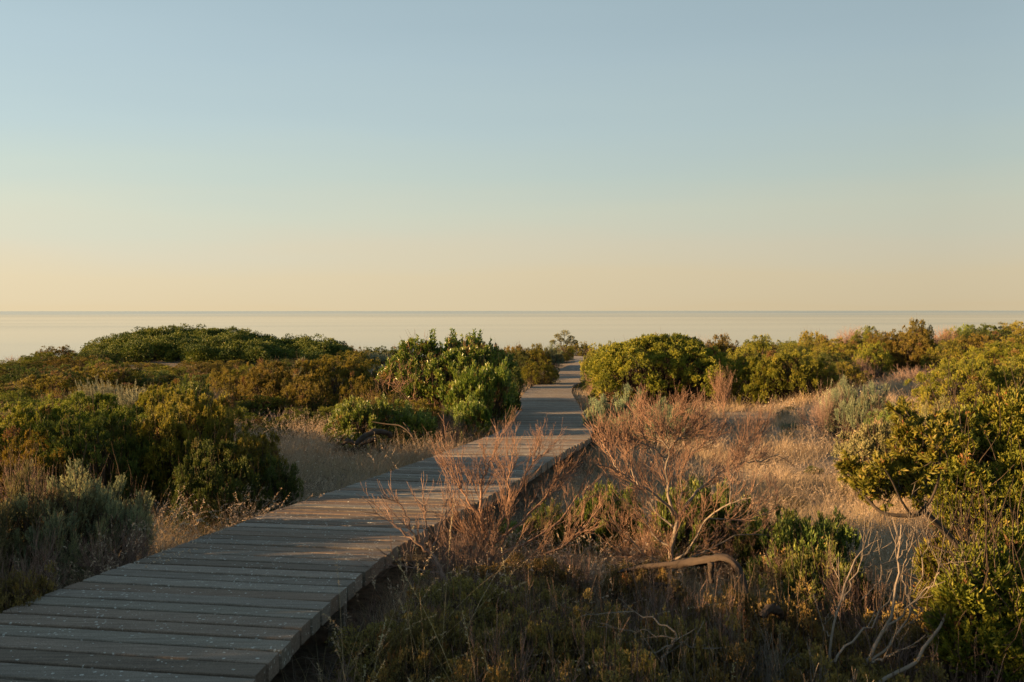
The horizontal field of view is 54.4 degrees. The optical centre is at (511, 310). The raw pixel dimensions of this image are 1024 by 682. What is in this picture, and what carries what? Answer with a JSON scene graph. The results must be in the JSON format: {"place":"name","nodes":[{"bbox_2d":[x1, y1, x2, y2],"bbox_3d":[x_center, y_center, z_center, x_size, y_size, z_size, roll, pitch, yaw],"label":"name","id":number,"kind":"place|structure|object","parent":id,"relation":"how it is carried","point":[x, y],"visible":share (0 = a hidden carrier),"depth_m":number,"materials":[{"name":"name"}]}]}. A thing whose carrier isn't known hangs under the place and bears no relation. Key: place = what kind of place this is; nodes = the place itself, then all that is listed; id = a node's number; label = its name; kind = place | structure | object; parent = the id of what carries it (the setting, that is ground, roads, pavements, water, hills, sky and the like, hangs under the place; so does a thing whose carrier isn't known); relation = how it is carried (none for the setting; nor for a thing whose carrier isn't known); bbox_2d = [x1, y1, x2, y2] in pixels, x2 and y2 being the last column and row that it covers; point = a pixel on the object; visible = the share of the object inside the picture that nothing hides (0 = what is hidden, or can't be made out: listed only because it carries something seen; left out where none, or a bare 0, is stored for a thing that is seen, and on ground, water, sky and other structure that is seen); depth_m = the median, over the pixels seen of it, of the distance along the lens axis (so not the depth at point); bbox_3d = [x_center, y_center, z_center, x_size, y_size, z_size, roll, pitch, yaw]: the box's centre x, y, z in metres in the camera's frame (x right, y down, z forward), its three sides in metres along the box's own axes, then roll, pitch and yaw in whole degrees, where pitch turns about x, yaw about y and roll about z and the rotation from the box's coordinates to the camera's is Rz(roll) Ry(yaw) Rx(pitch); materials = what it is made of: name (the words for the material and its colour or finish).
{"place":"outdoors","nodes":[
{"label":"outdoors","id":0,"kind":"place"},
{"bbox_2d":[43,452,931,681],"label":"shade grass","id":1,"kind":"structure","parent":0,"point":[689,575],"depth_m":9.24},
{"bbox_2d":[15,344,962,681],"bbox_3d":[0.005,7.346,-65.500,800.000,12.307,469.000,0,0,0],"label":"ground","id":2,"kind":"structure","parent":0,"point":[315,644],"depth_m":12.09,"materials":[{"name":"sand"}]},
{"bbox_2d":[0,386,58,475],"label":"shrub","id":3,"kind":"object","parent":2,"relation":"on","point":[19,415],"visible":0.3,"depth_m":11.75,"materials":[{"name":"green plant"}]},
{"bbox_2d":[0,539,69,614],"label":"shrub","id":4,"kind":"object","parent":2,"relation":"on","point":[42,582],"visible":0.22,"depth_m":5.35,"materials":[{"name":"green plant"}]},
{"bbox_2d":[0,514,72,608],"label":"dead shrub","id":5,"kind":"object","parent":2,"relation":"on","point":[24,568],"visible":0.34,"depth_m":5.75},
{"bbox_2d":[0,364,89,399],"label":"scrub bush","id":6,"kind":"object","parent":2,"relation":"on","point":[15,374],"visible":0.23,"depth_m":26.08,"materials":[{"name":"green plant"}]},
{"bbox_2d":[13,362,85,402],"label":"scrub bush","id":7,"kind":"object","parent":2,"relation":"on","point":[49,384],"visible":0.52,"depth_m":24.30,"materials":[{"name":"green plant"}]},
{"bbox_2d":[0,446,109,587],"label":"feathery shrub","id":8,"kind":"object","parent":2,"relation":"on","point":[7,517],"visible":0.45,"depth_m":6.72,"materials":[{"name":"green plant"}]},
{"bbox_2d":[0,420,110,508],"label":"shrub","id":9,"kind":"object","parent":2,"relation":"on","point":[15,452],"visible":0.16,"depth_m":9.35,"materials":[{"name":"green plant"}]},
{"bbox_2d":[13,379,138,473],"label":"green shrub","id":10,"kind":"object","parent":2,"relation":"on","point":[79,411],"visible":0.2,"depth_m":12.69,"materials":[{"name":"green plant"}]},
{"bbox_2d":[0,443,153,594],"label":"feathery shrub","id":11,"kind":"object","parent":2,"relation":"on","point":[50,523],"visible":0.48,"depth_m":6.68,"materials":[{"name":"green plant"}]},
{"bbox_2d":[38,442,161,586],"bbox_3d":[-2.959,1.516,7.250,0.730,1.095,1.519,0,0,8],"label":"feathery shrub","id":12,"kind":"object","parent":2,"relation":"on","point":[138,506],"visible":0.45,"depth_m":7.14,"materials":[{"name":"green plant"}]},
{"bbox_2d":[65,375,141,409],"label":"silver shrub","id":13,"kind":"object","parent":2,"relation":"on","point":[98,388],"visible":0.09,"depth_m":18.96,"materials":[{"name":"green plant"}]},
{"bbox_2d":[62,355,157,394],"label":"scrub bush","id":14,"kind":"object","parent":2,"relation":"on","point":[104,372],"visible":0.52,"depth_m":28.16,"materials":[{"name":"green plant"}]},
{"bbox_2d":[22,387,201,514],"bbox_3d":[-4.024,1.523,10.351,1.272,1.490,2.463,0,0,15],"label":"shrub","id":15,"kind":"object","parent":2,"relation":"on","point":[80,435],"visible":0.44,"depth_m":9.79,"materials":[{"name":"green plant"}]},
{"bbox_2d":[73,510,176,578],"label":"dead shrub","id":16,"kind":"object","parent":2,"relation":"on","point":[131,556],"visible":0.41,"depth_m":6.47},
{"bbox_2d":[135,378,192,419],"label":"shrub","id":17,"kind":"object","parent":2,"relation":"on","point":[142,400],"visible":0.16,"depth_m":17.13,"materials":[{"name":"green plant"}]},
{"bbox_2d":[124,370,247,516],"bbox_3d":[-3.519,1.443,10.691,1.385,1.622,2.144,0,0,-14],"label":"shrub","id":18,"kind":"object","parent":2,"relation":"on","point":[172,428],"visible":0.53,"depth_m":10.31,"materials":[{"name":"green plant"}]},
{"bbox_2d":[152,359,232,377],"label":"scrub bush","id":19,"kind":"object","parent":2,"relation":"on","point":[202,368],"visible":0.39,"depth_m":35.05,"materials":[{"name":"green plant"}]},
{"bbox_2d":[162,427,261,541],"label":"shrub","id":20,"kind":"object","parent":2,"relation":"on","point":[198,488],"visible":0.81,"depth_m":9.03,"materials":[{"name":"green plant"}]},
{"bbox_2d":[77,323,355,366],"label":"dome shrub","id":21,"kind":"object","parent":2,"relation":"on","point":[175,343],"visible":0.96,"depth_m":44.08,"materials":[{"name":"green plant"}]},
{"bbox_2d":[204,364,248,399],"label":"shrub","id":22,"kind":"object","parent":2,"relation":"on","point":[221,381],"visible":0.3,"depth_m":23.78,"materials":[{"name":"green plant"}]},
{"bbox_2d":[190,417,289,517],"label":"green shrub","id":23,"kind":"object","parent":2,"relation":"on","point":[246,440],"visible":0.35,"depth_m":10.11,"materials":[{"name":"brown plant"}]},
{"bbox_2d":[208,407,287,442],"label":"scrub bush","id":24,"kind":"object","parent":2,"relation":"on","point":[248,416],"visible":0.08,"depth_m":16.06,"materials":[{"name":"green plant"}]},
{"bbox_2d":[237,355,300,415],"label":"golden bush","id":25,"kind":"object","parent":2,"relation":"on","point":[251,384],"visible":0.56,"depth_m":22.03,"materials":[{"name":"green plant"}]},
{"bbox_2d":[241,430,303,516],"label":"shrub","id":26,"kind":"object","parent":2,"relation":"on","point":[282,477],"visible":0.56,"depth_m":9.75,"materials":[{"name":"green plant"}]},
{"bbox_2d":[226,391,337,420],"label":"scrub bush","id":27,"kind":"object","parent":2,"relation":"on","point":[251,407],"visible":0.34,"depth_m":20.75,"materials":[{"name":"green plant"}]},
{"bbox_2d":[0,362,592,681],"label":"boardwalk","id":28,"kind":"structure","parent":2,"relation":"on","point":[222,606],"depth_m":5.61,"materials":[{"name":"wood"}]},
{"bbox_2d":[276,370,334,419],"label":"golden bush","id":29,"kind":"object","parent":2,"relation":"on","point":[307,387],"visible":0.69,"depth_m":20.68,"materials":[{"name":"green plant"}]},
{"bbox_2d":[265,403,348,439],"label":"scrub bush","id":30,"kind":"object","parent":2,"relation":"on","point":[323,414],"visible":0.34,"depth_m":16.89,"materials":[{"name":"green plant"}]},
{"bbox_2d":[291,345,368,406],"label":"golden bush","id":31,"kind":"object","parent":2,"relation":"on","point":[343,374],"visible":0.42,"depth_m":23.10,"materials":[{"name":"green plant"}]},
{"bbox_2d":[330,372,380,408],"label":"shrub","id":32,"kind":"object","parent":2,"relation":"on","point":[357,383],"visible":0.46,"depth_m":20.74,"materials":[{"name":"green plant"}]},
{"bbox_2d":[322,383,393,452],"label":"leafy shrub","id":33,"kind":"object","parent":2,"relation":"on","point":[362,413],"visible":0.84,"depth_m":14.96,"materials":[{"name":"green plant"}]},
{"bbox_2d":[350,357,397,399],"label":"shrub","id":34,"kind":"object","parent":2,"relation":"on","point":[372,364],"visible":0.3,"depth_m":24.25,"materials":[{"name":"green plant"}]},
{"bbox_2d":[341,422,414,445],"bbox_3d":[-1.780,1.653,13.382,0.975,0.287,0.452,0,0,0],"label":"driftwood log","id":35,"kind":"object","parent":2,"relation":"on","point":[364,438],"visible":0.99,"depth_m":13.36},
{"bbox_2d":[361,396,441,450],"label":"leafy shrub","id":36,"kind":"object","parent":2,"relation":"on","point":[414,422],"visible":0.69,"depth_m":15.23,"materials":[{"name":"green plant"}]},
{"bbox_2d":[356,442,455,580],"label":"dead shrub","id":37,"kind":"object","parent":2,"relation":"on","point":[418,542],"visible":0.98,"depth_m":6.10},
{"bbox_2d":[324,586,496,681],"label":"shrub","id":38,"kind":"object","parent":2,"relation":"on","point":[365,658],"visible":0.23,"depth_m":4.87,"materials":[{"name":"green plant"}]},
{"bbox_2d":[362,580,495,681],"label":"shrub","id":39,"kind":"object","parent":2,"relation":"on","point":[399,658],"visible":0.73,"depth_m":4.40,"materials":[{"name":"green plant"}]},
{"bbox_2d":[371,328,524,429],"bbox_3d":[-1.262,1.422,19.689,3.175,2.202,1.954,0,0,0],"label":"leafy shrub","id":40,"kind":"object","parent":2,"relation":"on","point":[455,352],"visible":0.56,"depth_m":19.67,"materials":[{"name":"green plant"}]},
{"bbox_2d":[434,405,476,446],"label":"shrub","id":41,"kind":"object","parent":2,"relation":"on","point":[452,429],"visible":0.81,"depth_m":15.54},
{"bbox_2d":[323,538,603,681],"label":"grass clump","id":42,"kind":"object","parent":2,"relation":"on","point":[427,617],"visible":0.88,"depth_m":4.28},
{"bbox_2d":[397,550,531,653],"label":"shrub","id":43,"kind":"object","parent":2,"relation":"on","point":[465,585],"visible":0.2,"depth_m":5.25,"materials":[{"name":"green plant"}]},
{"bbox_2d":[452,391,491,440],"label":"leafy shrub","id":44,"kind":"object","parent":2,"relation":"on","point":[466,411],"visible":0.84,"depth_m":16.62,"materials":[{"name":"green plant"}]},
{"bbox_2d":[404,620,546,681],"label":"shrub","id":45,"kind":"object","parent":2,"relation":"on","point":[463,670],"visible":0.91,"depth_m":3.82,"materials":[{"name":"green plant"}]},
{"bbox_2d":[436,344,518,431],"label":"leafy shrub","id":46,"kind":"object","parent":2,"relation":"on","point":[499,384],"visible":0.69,"depth_m":18.02,"materials":[{"name":"green plant"}]},
{"bbox_2d":[421,510,543,583],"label":"dead shrub","id":47,"kind":"object","parent":2,"relation":"on","point":[458,552],"visible":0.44,"depth_m":6.90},
{"bbox_2d":[43,445,932,681],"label":"fallen twigs","id":48,"kind":"object","parent":2,"relation":"on","point":[820,484],"depth_m":6.16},
{"bbox_2d":[14,367,972,651],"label":"seeding grass","id":49,"kind":"structure","parent":2,"relation":"on","point":[320,445],"depth_m":9.85,"materials":[{"name":"plant"}]},
{"bbox_2d":[429,579,589,681],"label":"shrub","id":50,"kind":"object","parent":2,"relation":"on","point":[505,621],"visible":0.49,"depth_m":4.38,"materials":[{"name":"green plant"}]},
{"bbox_2d":[422,407,609,565],"bbox_3d":[0.035,1.280,7.164,1.382,1.179,0.913,0,0,0],"label":"dead shrub","id":51,"kind":"object","parent":2,"relation":"on","point":[479,518],"visible":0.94,"depth_m":7.12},
{"bbox_2d":[448,593,584,681],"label":"shrub","id":52,"kind":"object","parent":2,"relation":"on","point":[521,661],"visible":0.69,"depth_m":4.05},
{"bbox_2d":[440,537,599,621],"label":"shrub","id":53,"kind":"object","parent":2,"relation":"on","point":[538,562],"visible":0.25,"depth_m":6.20,"materials":[{"name":"green plant"}]},
{"bbox_2d":[474,561,591,667],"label":"shrub","id":54,"kind":"object","parent":2,"relation":"on","point":[544,595],"visible":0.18,"depth_m":5.31,"materials":[{"name":"green plant"}]},
{"bbox_2d":[521,359,559,385],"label":"round bush","id":55,"kind":"object","parent":2,"relation":"on","point":[549,375],"visible":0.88,"depth_m":42.03,"materials":[{"name":"green plant"}]},
{"bbox_2d":[515,497,572,568],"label":"leafy plant","id":56,"kind":"object","parent":2,"relation":"on","point":[559,531],"visible":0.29,"depth_m":8.13,"materials":[{"name":"green plant"}]},
{"bbox_2d":[508,569,616,677],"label":"shrub","id":57,"kind":"object","parent":2,"relation":"on","point":[534,601],"visible":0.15,"depth_m":4.92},
{"bbox_2d":[538,524,625,627],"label":"dead shrub","id":58,"kind":"object","parent":2,"relation":"on","point":[586,574],"visible":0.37,"depth_m":6.35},
{"bbox_2d":[513,576,675,681],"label":"shrub","id":59,"kind":"object","parent":2,"relation":"on","point":[576,625],"visible":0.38,"depth_m":4.38,"materials":[{"name":"green plant"}]},
{"bbox_2d":[557,461,643,569],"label":"leafy plant","id":60,"kind":"object","parent":2,"relation":"on","point":[603,530],"visible":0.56,"depth_m":8.28,"materials":[{"name":"green plant"}]},
{"bbox_2d":[524,593,687,681],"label":"shrub","id":61,"kind":"object","parent":2,"relation":"on","point":[614,651],"visible":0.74,"depth_m":3.90,"materials":[{"name":"green plant"}]},
{"bbox_2d":[553,605,662,681],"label":"dead shrub","id":62,"kind":"object","parent":2,"relation":"on","point":[636,660],"visible":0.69,"depth_m":3.96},
{"bbox_2d":[579,381,655,447],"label":"feathery shrub","id":63,"kind":"object","parent":2,"relation":"on","point":[602,405],"visible":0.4,"depth_m":17.23,"materials":[{"name":"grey plant"}]},
{"bbox_2d":[594,511,672,575],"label":"dead shrub","id":64,"kind":"object","parent":2,"relation":"on","point":[638,543],"visible":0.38,"depth_m":7.60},
{"bbox_2d":[555,598,716,675],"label":"dead branches","id":65,"kind":"object","parent":2,"relation":"on","point":[672,642],"visible":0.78,"depth_m":4.15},
{"bbox_2d":[593,541,699,644],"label":"shrub","id":66,"kind":"object","parent":2,"relation":"on","point":[626,580],"visible":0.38,"depth_m":6.17,"materials":[{"name":"green plant"}]},
{"bbox_2d":[591,549,713,655],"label":"shrub","id":67,"kind":"object","parent":2,"relation":"on","point":[653,595],"visible":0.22,"depth_m":5.54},
{"bbox_2d":[583,329,736,407],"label":"round bush","id":68,"kind":"object","parent":2,"relation":"on","point":[650,353],"visible":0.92,"depth_m":25.36,"materials":[{"name":"green plant"}]},
{"bbox_2d":[633,391,713,448],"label":"feathery shrub","id":69,"kind":"object","parent":2,"relation":"on","point":[669,414],"visible":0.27,"depth_m":16.40,"materials":[{"name":"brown plant"}]},
{"bbox_2d":[609,570,759,681],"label":"shrub","id":70,"kind":"object","parent":2,"relation":"on","point":[699,652],"visible":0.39,"depth_m":4.32,"materials":[{"name":"green plant"}]},
{"bbox_2d":[636,459,737,582],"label":"leafy plant","id":71,"kind":"object","parent":2,"relation":"on","point":[686,534],"visible":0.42,"depth_m":7.85,"materials":[{"name":"green plant"}]},
{"bbox_2d":[581,382,800,577],"bbox_3d":[1.348,1.211,7.046,1.751,1.480,1.303,0,0,0],"label":"dead shrub","id":72,"kind":"object","parent":2,"relation":"on","point":[738,456],"visible":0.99,"depth_m":7.01,"materials":[{"name":"plant"}]},
{"bbox_2d":[675,521,757,589],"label":"dead shrub","id":73,"kind":"object","parent":2,"relation":"on","point":[728,552],"visible":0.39,"depth_m":7.43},
{"bbox_2d":[675,568,764,676],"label":"dead shrub","id":74,"kind":"object","parent":2,"relation":"on","point":[730,639],"visible":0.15,"depth_m":4.86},
{"bbox_2d":[671,557,785,679],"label":"shrub","id":75,"kind":"object","parent":2,"relation":"on","point":[754,636],"visible":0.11,"depth_m":5.17,"materials":[{"name":"green plant"}]},
{"bbox_2d":[617,596,859,681],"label":"shrub","id":76,"kind":"object","parent":2,"relation":"on","point":[737,653],"visible":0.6,"depth_m":3.98,"materials":[{"name":"green plant"}]},
{"bbox_2d":[703,490,786,594],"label":"leafy plant","id":77,"kind":"object","parent":2,"relation":"on","point":[743,552],"visible":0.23,"depth_m":7.61,"materials":[{"name":"green plant"}]},
{"bbox_2d":[728,350,789,406],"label":"shrub","id":78,"kind":"object","parent":2,"relation":"on","point":[747,390],"visible":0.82,"depth_m":24.76,"materials":[{"name":"green plant"}]},
{"bbox_2d":[681,549,877,681],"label":"shrub","id":79,"kind":"object","parent":2,"relation":"on","point":[790,613],"visible":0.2,"depth_m":5.01,"materials":[{"name":"green plant"}]},
{"bbox_2d":[705,583,873,681],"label":"dead shrub","id":80,"kind":"object","parent":2,"relation":"on","point":[770,658],"visible":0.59,"depth_m":4.38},
{"bbox_2d":[746,346,846,400],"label":"shrub","id":81,"kind":"object","parent":2,"relation":"on","point":[798,375],"visible":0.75,"depth_m":24.39,"materials":[{"name":"green plant"}]},
{"bbox_2d":[743,493,863,607],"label":"leafy plant","id":82,"kind":"object","parent":2,"relation":"on","point":[804,534],"visible":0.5,"depth_m":7.06,"materials":[{"name":"green plant"}]},
{"bbox_2d":[797,380,845,439],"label":"dead shrub","id":83,"kind":"object","parent":2,"relation":"on","point":[818,412],"visible":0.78,"depth_m":17.53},
{"bbox_2d":[772,535,888,646],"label":"leafy plant","id":84,"kind":"object","parent":2,"relation":"on","point":[808,562],"visible":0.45,"depth_m":6.36,"materials":[{"name":"green plant"}]},
{"bbox_2d":[745,600,948,681],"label":"shrub","id":85,"kind":"object","parent":2,"relation":"on","point":[817,651],"visible":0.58,"depth_m":4.32,"materials":[{"name":"green plant"}]},
{"bbox_2d":[827,361,872,388],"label":"scrub bush","id":86,"kind":"object","parent":2,"relation":"on","point":[853,374],"visible":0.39,"depth_m":30.06,"materials":[{"name":"green plant"}]},
{"bbox_2d":[820,360,894,441],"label":"feathery shrub","id":87,"kind":"object","parent":2,"relation":"on","point":[853,406],"visible":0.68,"depth_m":16.91,"materials":[{"name":"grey plant"}]},
{"bbox_2d":[802,531,922,668],"bbox_3d":[1.970,1.792,5.489,0.743,0.943,1.289,0,0,17],"label":"dead shrub","id":88,"kind":"object","parent":2,"relation":"on","point":[852,598],"visible":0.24,"depth_m":5.69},
{"bbox_2d":[849,341,896,378],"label":"shrub","id":89,"kind":"object","parent":2,"relation":"on","point":[886,356],"visible":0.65,"depth_m":37.58,"materials":[{"name":"green plant"}]},
{"bbox_2d":[829,395,928,504],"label":"silver shrub","id":90,"kind":"object","parent":2,"relation":"on","point":[860,440],"visible":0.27,"depth_m":11.35,"materials":[{"name":"green plant"}]},
{"bbox_2d":[856,328,912,369],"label":"shrub","id":91,"kind":"object","parent":2,"relation":"on","point":[874,340],"visible":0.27,"depth_m":41.59,"materials":[{"name":"green plant"}]},
{"bbox_2d":[798,566,993,681],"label":"shrub","id":92,"kind":"object","parent":2,"relation":"on","point":[913,630],"visible":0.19,"depth_m":4.94,"materials":[{"name":"green plant"}]},
{"bbox_2d":[803,480,989,681],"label":"dead branches","id":93,"kind":"object","parent":2,"relation":"on","point":[879,637],"visible":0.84,"depth_m":4.42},
{"bbox_2d":[832,395,961,553],"bbox_3d":[1.952,0.914,4.634,0.846,1.073,0.513,0,0,0],"label":"branching shrub","id":94,"kind":"object","parent":2,"relation":"on","point":[916,461],"visible":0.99,"depth_m":4.60,"materials":[{"name":"green plant"}]},
{"bbox_2d":[875,332,940,370],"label":"shrub","id":95,"kind":"object","parent":2,"relation":"on","point":[911,341],"visible":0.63,"depth_m":40.26,"materials":[{"name":"green plant"}]},
{"bbox_2d":[826,581,1023,681],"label":"dead shrub","id":96,"kind":"object","parent":2,"relation":"on","point":[904,658],"visible":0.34,"depth_m":4.62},
{"bbox_2d":[884,474,1023,674],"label":"leafy bush","id":97,"kind":"object","parent":2,"relation":"on","point":[930,565],"visible":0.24,"depth_m":4.99,"materials":[{"name":"green plant"}]},
{"bbox_2d":[920,338,988,372],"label":"shrub","id":98,"kind":"object","parent":2,"relation":"on","point":[945,352],"visible":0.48,"depth_m":37.91,"materials":[{"name":"green plant"}]},
{"bbox_2d":[887,364,1023,541],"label":"leafy bush","id":99,"kind":"object","parent":2,"relation":"on","point":[990,432],"visible":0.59,"depth_m":5.54,"materials":[{"name":"green plant"}]},
{"bbox_2d":[903,350,1023,410],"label":"round bush","id":100,"kind":"object","parent":2,"relation":"on","point":[970,378],"visible":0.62,"depth_m":20.08,"materials":[{"name":"green plant"}]},
{"bbox_2d":[908,473,1023,681],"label":"leafy bush","id":101,"kind":"object","parent":2,"relation":"on","point":[985,596],"visible":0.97,"depth_m":4.26,"materials":[{"name":"green plant"}]},
{"bbox_2d":[959,322,1019,345],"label":"shrub","id":102,"kind":"object","parent":2,"relation":"on","point":[984,331],"visible":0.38,"depth_m":55.73,"materials":[{"name":"green plant"}]},
{"bbox_2d":[962,336,1023,383],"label":"shrub","id":103,"kind":"object","parent":2,"relation":"on","point":[994,352],"visible":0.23,"depth_m":28.66,"materials":[{"name":"green plant"}]},
{"bbox_2d":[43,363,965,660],"bbox_3d":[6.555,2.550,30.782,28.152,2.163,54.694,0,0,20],"label":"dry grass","id":104,"kind":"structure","parent":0,"point":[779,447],"depth_m":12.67,"materials":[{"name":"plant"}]},
{"bbox_2d":[0,311,1023,361],"bbox_3d":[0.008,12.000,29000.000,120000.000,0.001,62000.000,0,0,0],"label":"sea","id":105,"kind":"structure","parent":0,"point":[26,333],"depth_m":886.39,"materials":[{"name":"grey"}]},
{"bbox_2d":[0,0,1023,310],"label":"sky","id":106,"kind":"structure","parent":0,"point":[156,155],"materials":[{"name":"blue"}]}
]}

